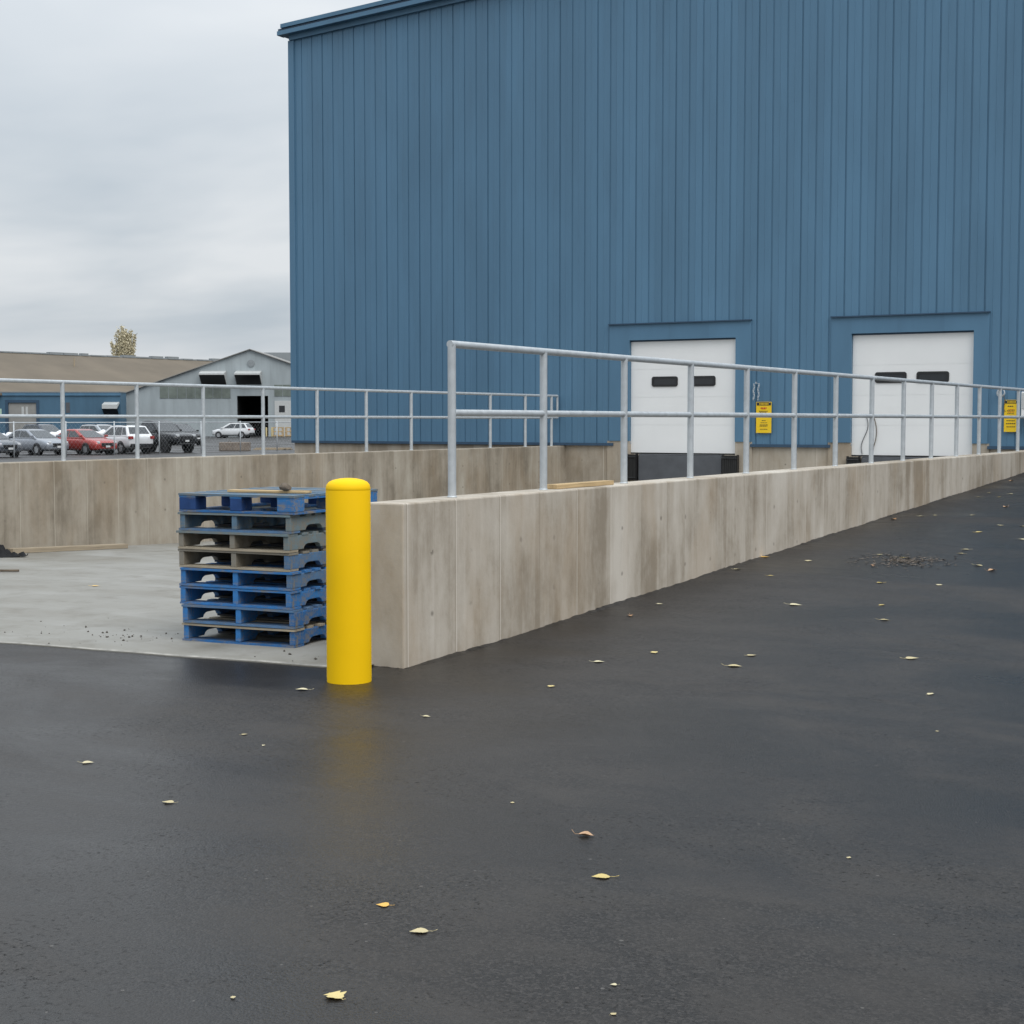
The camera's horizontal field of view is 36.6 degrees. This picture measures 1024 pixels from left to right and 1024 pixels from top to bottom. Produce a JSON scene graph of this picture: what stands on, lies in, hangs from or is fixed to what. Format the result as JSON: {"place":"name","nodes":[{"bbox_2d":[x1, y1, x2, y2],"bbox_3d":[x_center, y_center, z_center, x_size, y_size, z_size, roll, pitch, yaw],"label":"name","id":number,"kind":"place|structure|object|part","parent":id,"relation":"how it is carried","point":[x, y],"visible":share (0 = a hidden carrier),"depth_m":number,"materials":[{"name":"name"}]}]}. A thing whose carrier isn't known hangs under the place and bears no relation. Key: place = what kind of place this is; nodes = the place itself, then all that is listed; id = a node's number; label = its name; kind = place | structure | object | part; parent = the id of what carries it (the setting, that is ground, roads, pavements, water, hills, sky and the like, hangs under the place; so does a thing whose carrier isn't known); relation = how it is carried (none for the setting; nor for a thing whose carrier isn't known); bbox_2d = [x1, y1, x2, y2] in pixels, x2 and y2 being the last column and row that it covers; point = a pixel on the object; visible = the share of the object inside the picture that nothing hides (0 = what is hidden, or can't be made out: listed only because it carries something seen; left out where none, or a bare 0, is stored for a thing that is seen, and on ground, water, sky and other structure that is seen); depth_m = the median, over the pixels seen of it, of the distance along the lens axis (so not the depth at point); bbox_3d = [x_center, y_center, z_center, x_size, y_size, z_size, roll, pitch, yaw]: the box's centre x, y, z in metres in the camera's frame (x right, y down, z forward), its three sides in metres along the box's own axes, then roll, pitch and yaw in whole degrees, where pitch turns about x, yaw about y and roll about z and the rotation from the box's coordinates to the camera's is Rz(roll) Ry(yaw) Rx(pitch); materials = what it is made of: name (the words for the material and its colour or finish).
{"place":"outdoors","nodes":[
{"label":"outdoors","id":0,"kind":"place"},
{"bbox_2d":[0,541,326,667],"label":"pavement slab","id":1,"kind":"structure","parent":0,"point":[136,591],"depth_m":13.48,"materials":[{"name":"concrete"}]},
{"bbox_2d":[0,569,18,571],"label":"stick","id":2,"kind":"object","parent":1,"relation":"on","point":[9,570],"visible":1,"depth_m":16.95,"materials":[{"name":"brown wood"}]},
{"bbox_2d":[0,545,27,557],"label":"debris pile","id":3,"kind":"object","parent":1,"relation":"on","point":[4,552],"visible":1,"depth_m":19.52,"materials":[{"name":"grey gravel"}]},
{"bbox_2d":[7,543,127,552],"bbox_3d":[-5.996,0.492,21.020,0.120,0.060,1.912,5,4,36],"label":"lumber plank","id":4,"kind":"object","parent":1,"relation":"on","point":[69,548],"visible":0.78,"depth_m":20.93,"materials":[{"name":"beige wood"}]},
{"bbox_2d":[4,621,318,660],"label":"dirt crumbs","id":5,"kind":"object","parent":1,"relation":"on","point":[141,638],"visible":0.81,"depth_m":11.71,"materials":[{"name":"brown soil"}]},
{"bbox_2d":[182,616,326,647],"bbox_3d":[-1.757,0.867,11.868,0.993,0.138,1.217,2,4,24],"label":"pallet","id":6,"kind":"object","parent":1,"relation":"on","point":[299,637],"visible":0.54,"depth_m":11.44,"materials":[{"name":"paint"}]},
{"bbox_2d":[181,598,325,628],"bbox_3d":[-1.761,0.729,11.848,0.985,0.140,1.208,1,4,24],"label":"pallet","id":7,"kind":"object","parent":6,"relation":"on","point":[296,618],"visible":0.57,"depth_m":11.43,"materials":[{"name":"paint"}]},
{"bbox_2d":[179,580,325,609],"bbox_3d":[-1.776,0.592,11.857,0.993,0.140,1.206,2,4,25],"label":"pallet","id":8,"kind":"object","parent":7,"relation":"on","point":[298,599],"visible":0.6,"depth_m":11.44,"materials":[{"name":"paint"}]},
{"bbox_2d":[179,562,325,590],"bbox_3d":[-1.774,0.455,11.841,0.991,0.139,1.214,2,4,24],"label":"pallet","id":9,"kind":"object","parent":8,"relation":"on","point":[293,580],"visible":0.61,"depth_m":11.42,"materials":[{"name":"paint"}]},
{"bbox_2d":[178,544,325,571],"bbox_3d":[-1.782,0.319,11.840,0.988,0.138,1.206,2,4,25],"label":"pallet","id":10,"kind":"object","parent":9,"relation":"on","point":[290,562],"visible":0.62,"depth_m":11.44,"materials":[{"name":"paint"}]},
{"bbox_2d":[176,526,325,552],"bbox_3d":[-1.780,0.184,11.817,0.992,0.138,1.216,2,4,25],"label":"pallet","id":11,"kind":"object","parent":10,"relation":"on","point":[239,541],"visible":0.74,"depth_m":11.42,"materials":[{"name":"paint"}]},
{"bbox_2d":[178,505,325,533],"bbox_3d":[-1.772,0.045,11.817,0.992,0.138,1.212,2,4,25],"label":"pallet","id":12,"kind":"object","parent":11,"relation":"on","point":[243,522],"visible":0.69,"depth_m":11.43,"materials":[{"name":"paint"}]},
{"bbox_2d":[178,487,377,514],"bbox_3d":[-1.757,-0.093,11.795,1.006,0.140,1.208,2,4,25],"label":"pallet","id":13,"kind":"object","parent":12,"relation":"on","point":[280,503],"visible":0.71,"depth_m":11.39,"materials":[{"name":"paint"}]},
{"bbox_2d":[227,489,311,493],"bbox_3d":[-1.800,-0.153,11.484,0.675,0.018,0.090,1,4,23],"label":"wooden board","id":14,"kind":"object","parent":13,"relation":"on","point":[268,491],"visible":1,"depth_m":11.43,"materials":[{"name":"beige wood"}]},
{"bbox_2d":[279,483,291,490],"bbox_3d":[-1.670,-0.186,11.384,0.101,0.058,0.090,2,4,30],"label":"stone","id":15,"kind":"object","parent":14,"relation":"on","point":[285,487],"visible":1,"depth_m":11.35,"materials":[{"name":"grey stone"}]},
{"bbox_2d":[0,0,380,359],"label":"sky","id":16,"kind":"structure","parent":0,"point":[144,144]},
{"bbox_2d":[126,349,290,435],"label":"grey building","id":17,"kind":"structure","parent":0,"point":[249,367],"depth_m":189.47,"materials":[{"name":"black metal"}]},
{"bbox_2d":[238,396,267,435],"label":"doorway interior","id":18,"kind":"structure","parent":17,"relation":"in","point":[247,405],"depth_m":198.54,"materials":[{"name":"black"}]},
{"bbox_2d":[275,401,290,435],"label":"side door","id":19,"kind":"structure","parent":17,"relation":"in","point":[281,407],"depth_m":189.54,"materials":[{"name":"white metal"}]},
{"bbox_2d":[0,436,1023,1023],"bbox_3d":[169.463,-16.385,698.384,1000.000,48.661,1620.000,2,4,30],"label":"asphalt ground","id":20,"kind":"structure","parent":0,"point":[810,810],"depth_m":6.49,"materials":[{"name":"black asphalt"}]},
{"bbox_2d":[0,433,21,456],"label":"parked car","id":21,"kind":"object","parent":20,"relation":"on","point":[9,446],"visible":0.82,"depth_m":82.96,"materials":[{"name":"grey paint"}]},
{"bbox_2d":[5,429,68,454],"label":"parked car","id":22,"kind":"object","parent":20,"relation":"on","point":[22,436],"visible":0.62,"depth_m":88.95,"materials":[{"name":"grey paint"}]},
{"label":"side window","id":23,"kind":"part","parent":22,"relation":"part of","materials":[{"name":"grey glass"}]},
{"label":"side window","id":24,"kind":"part","parent":22,"relation":"part of","materials":[{"name":"grey glass"}]},
{"bbox_2d":[22,424,58,432],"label":"parked car","id":25,"kind":"object","parent":20,"relation":"on","point":[48,427],"visible":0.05,"depth_m":115.56,"materials":[{"name":"grey paint"}]},
{"bbox_2d":[50,430,60,435],"bbox_3d":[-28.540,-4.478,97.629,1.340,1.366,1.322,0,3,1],"label":"parked car","id":26,"kind":"object","parent":20,"relation":"on","point":[55,433],"visible":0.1,"depth_m":97.06,"materials":[{"name":"white metal"}]},
{"bbox_2d":[0,392,126,433],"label":"blue building","id":27,"kind":"structure","parent":20,"relation":"on","point":[85,403],"depth_m":185.59,"materials":[{"name":"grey metal"}]},
{"bbox_2d":[5,400,39,432],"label":"roller door","id":28,"kind":"structure","parent":27,"relation":"in","point":[11,406],"depth_m":185.69,"materials":[{"name":"grey metal"}]},
{"bbox_2d":[54,429,116,454],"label":"parked car","id":29,"kind":"object","parent":20,"relation":"on","point":[73,435],"visible":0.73,"depth_m":89.89,"materials":[{"name":"red paint"}]},
{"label":"side window","id":30,"kind":"part","parent":29,"relation":"part of","materials":[{"name":"grey glass"}]},
{"bbox_2d":[79,424,111,431],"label":"parked car","id":31,"kind":"object","parent":20,"relation":"on","point":[98,427],"visible":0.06,"depth_m":111.47,"materials":[{"name":"silver metal"}]},
{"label":"side window","id":32,"kind":"part","parent":31,"relation":"part of","materials":[{"name":"grey glass"}]},
{"bbox_2d":[0,351,218,394],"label":"brown roof shed","id":33,"kind":"structure","parent":20,"relation":"on","point":[67,366],"depth_m":210.77,"materials":[{"name":"brown metal"}]},
{"bbox_2d":[110,326,136,355],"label":"poplar tree","id":34,"kind":"object","parent":20,"relation":"on","point":[124,344],"visible":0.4,"depth_m":289.75,"materials":[{"name":"beige plant"}]},
{"bbox_2d":[95,425,153,453],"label":"parked car","id":35,"kind":"object","parent":20,"relation":"on","point":[124,433],"visible":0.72,"depth_m":92.05,"materials":[{"name":"white paint"}]},
{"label":"side window","id":36,"kind":"part","parent":35,"relation":"part of","materials":[{"name":"grey glass"}]},
{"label":"side window","id":37,"kind":"part","parent":35,"relation":"part of","materials":[{"name":"grey glass"}]},
{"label":"side window","id":38,"kind":"part","parent":35,"relation":"part of","materials":[{"name":"grey glass"}]},
{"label":"rear window","id":39,"kind":"part","parent":35,"relation":"part of","materials":[{"name":"grey glass"}]},
{"bbox_2d":[0,421,291,457],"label":"chain link fence","id":40,"kind":"object","parent":20,"relation":"on","point":[158,422],"visible":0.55,"depth_m":90.90,"materials":[{"name":"grey metal"}]},
{"bbox_2d":[127,420,197,452],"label":"pickup truck","id":41,"kind":"object","parent":20,"relation":"on","point":[188,442],"visible":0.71,"depth_m":95.45,"materials":[{"name":"black paint"}]},
{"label":"side window","id":42,"kind":"part","parent":41,"relation":"part of","materials":[{"name":"black glass"}]},
{"bbox_2d":[174,424,200,444],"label":"parked car","id":43,"kind":"object","parent":20,"relation":"on","point":[186,428],"visible":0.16,"depth_m":123.16,"materials":[{"name":"black paint"}]},
{"bbox_2d":[212,423,254,437],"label":"parked car","id":44,"kind":"object","parent":20,"relation":"on","point":[235,428],"visible":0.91,"depth_m":170.95,"materials":[{"name":"white paint"}]},
{"bbox_2d":[219,441,250,450],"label":"concrete block","id":45,"kind":"object","parent":20,"relation":"on","point":[233,446],"depth_m":100.59,"materials":[{"name":"grey concrete"}]},
{"bbox_2d":[253,448,292,449],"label":"scrap timber","id":46,"kind":"object","parent":20,"relation":"on","point":[273,449],"visible":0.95,"depth_m":103.74,"materials":[{"name":"beige wood"}]},
{"bbox_2d":[272,427,283,436],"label":"timber crate","id":47,"kind":"object","parent":20,"relation":"on","point":[278,431],"visible":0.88,"depth_m":185.21,"materials":[{"name":"beige wood"}]},
{"bbox_2d":[0,446,564,548],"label":"retaining wall","id":48,"kind":"structure","parent":20,"relation":"on","point":[131,501],"depth_m":23.30,"materials":[{"name":"concrete"}]},
{"bbox_2d":[0,378,557,460],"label":"guard railing","id":49,"kind":"object","parent":48,"relation":"on","point":[203,416],"visible":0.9,"depth_m":25.23,"materials":[{"name":"silver metal"}]},
{"bbox_2d":[285,427,290,436],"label":"timber crate","id":50,"kind":"object","parent":20,"relation":"on","point":[286,435],"visible":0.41,"depth_m":185.20,"materials":[{"name":"beige wood"}]},
{"bbox_2d":[324,990,346,999],"bbox_3d":[-0.496,1.382,4.427,0.071,0.010,0.091,-1,1,-40],"label":"fallen leaf","id":51,"kind":"object","parent":20,"relation":"on","point":[337,994],"visible":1,"depth_m":4.44,"materials":[{"name":"yellow plant"}]},
{"bbox_2d":[326,478,371,684],"bbox_3d":[-1.031,0.443,9.781,0.283,1.316,0.283,2,4,30],"label":"bollard","id":52,"kind":"object","parent":20,"relation":"on","point":[348,570],"visible":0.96,"depth_m":9.67,"materials":[{"name":"yellow plastic"}]},
{"bbox_2d":[377,902,388,906],"bbox_3d":[-0.431,1.335,5.270,0.040,0.004,0.055,-3,4,-41],"label":"fallen leaf","id":53,"kind":"object","parent":20,"relation":"on","point":[385,904],"visible":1,"depth_m":5.28,"materials":[{"name":"yellow plant"}]},
{"bbox_2d":[410,928,437,932],"bbox_3d":[-0.286,1.349,4.994,0.082,0.008,0.046,2,4,25],"label":"fallen leaf","id":54,"kind":"object","parent":20,"relation":"on","point":[421,930],"visible":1,"depth_m":5.00,"materials":[{"name":"beige plant"}]},
{"bbox_2d":[571,829,591,835],"bbox_3d":[0.281,1.275,6.157,0.094,0.018,0.050,4,2,15],"label":"fallen leaf","id":55,"kind":"object","parent":20,"relation":"on","point":[586,833],"visible":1,"depth_m":6.17,"materials":[{"name":"plant"}]},
{"bbox_2d":[592,873,618,877],"bbox_3d":[0.336,1.315,5.594,0.090,0.007,0.051,2,4,25],"label":"fallen leaf","id":56,"kind":"object","parent":20,"relation":"on","point":[601,875],"visible":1,"depth_m":5.60,"materials":[{"name":"yellow plant"}]},
{"bbox_2d":[277,0,1023,482],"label":"warehouse","id":57,"kind":"structure","parent":20,"relation":"on","point":[835,186],"depth_m":32.74,"materials":[{"name":"metal"}]},
{"bbox_2d":[608,319,751,480],"bbox_3d":[3.531,-2.300,32.739,3.260,3.412,0.377,2,4,30],"label":"dock door","id":58,"kind":"structure","parent":57,"relation":"in","point":[652,387],"depth_m":32.74,"materials":[{"name":"white metal"}]},
{"bbox_2d":[753,382,759,399],"bbox_3d":[5.005,-2.478,31.767,0.112,0.381,0.118,-1,4,-19],"label":"steel chain","id":59,"kind":"object","parent":57,"relation":"hanging from","point":[757,390],"visible":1,"depth_m":31.76,"materials":[{"name":"silver metal"}]},
{"bbox_2d":[756,402,771,432],"bbox_3d":[5.155,-1.937,31.741,0.330,0.635,0.012,2,4,30],"label":"warning sign","id":60,"kind":"object","parent":57,"relation":"attached to","point":[763,425],"visible":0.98,"depth_m":31.74,"materials":[{"name":"yellow metal"}]},
{"bbox_2d":[830,311,990,463],"bbox_3d":[7.750,-2.157,30.327,3.115,3.412,0.377,2,4,30],"label":"dock door","id":61,"kind":"structure","parent":57,"relation":"in","point":[946,346],"depth_m":30.30,"materials":[{"name":"white metal"}]},
{"bbox_2d":[1004,400,1016,431],"bbox_3d":[9.435,-1.816,29.292,0.265,0.605,0.012,2,4,30],"label":"warning sign","id":62,"kind":"object","parent":57,"relation":"attached to","point":[1010,407],"visible":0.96,"depth_m":29.30,"materials":[{"name":"yellow metal"}]},
{"bbox_2d":[1021,392,1023,415],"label":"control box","id":63,"kind":"object","parent":57,"relation":"attached to","point":[1022,403],"visible":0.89,"depth_m":29.05,"materials":[{"name":"white metal"}]},
{"bbox_2d":[371,450,1023,667],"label":"retaining wall","id":64,"kind":"structure","parent":20,"relation":"on","point":[459,573],"depth_m":12.56,"materials":[{"name":"concrete"}]},
{"bbox_2d":[547,480,613,488],"bbox_3d":[0.569,-0.226,12.775,0.100,0.036,1.000,2,4,31],"label":"lumber offcut","id":65,"kind":"object","parent":64,"relation":"on","point":[579,484],"visible":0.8,"depth_m":12.68,"materials":[{"name":"beige wood"}]},
{"bbox_2d":[447,340,1023,497],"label":"guard railing","id":66,"kind":"object","parent":64,"relation":"on","point":[543,413],"visible":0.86,"depth_m":14.68,"materials":[{"name":"silver metal"}]},
{"bbox_2d":[372,472,1023,668],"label":"asphalt lip","id":67,"kind":"object","parent":20,"relation":"on","point":[452,655],"visible":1,"depth_m":13.61,"materials":[{"name":"black asphalt"}]},
{"bbox_2d":[844,551,984,568],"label":"crushed leaves","id":68,"kind":"object","parent":20,"relation":"on","point":[903,560],"visible":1,"depth_m":15.47,"materials":[{"name":"brown plant"}]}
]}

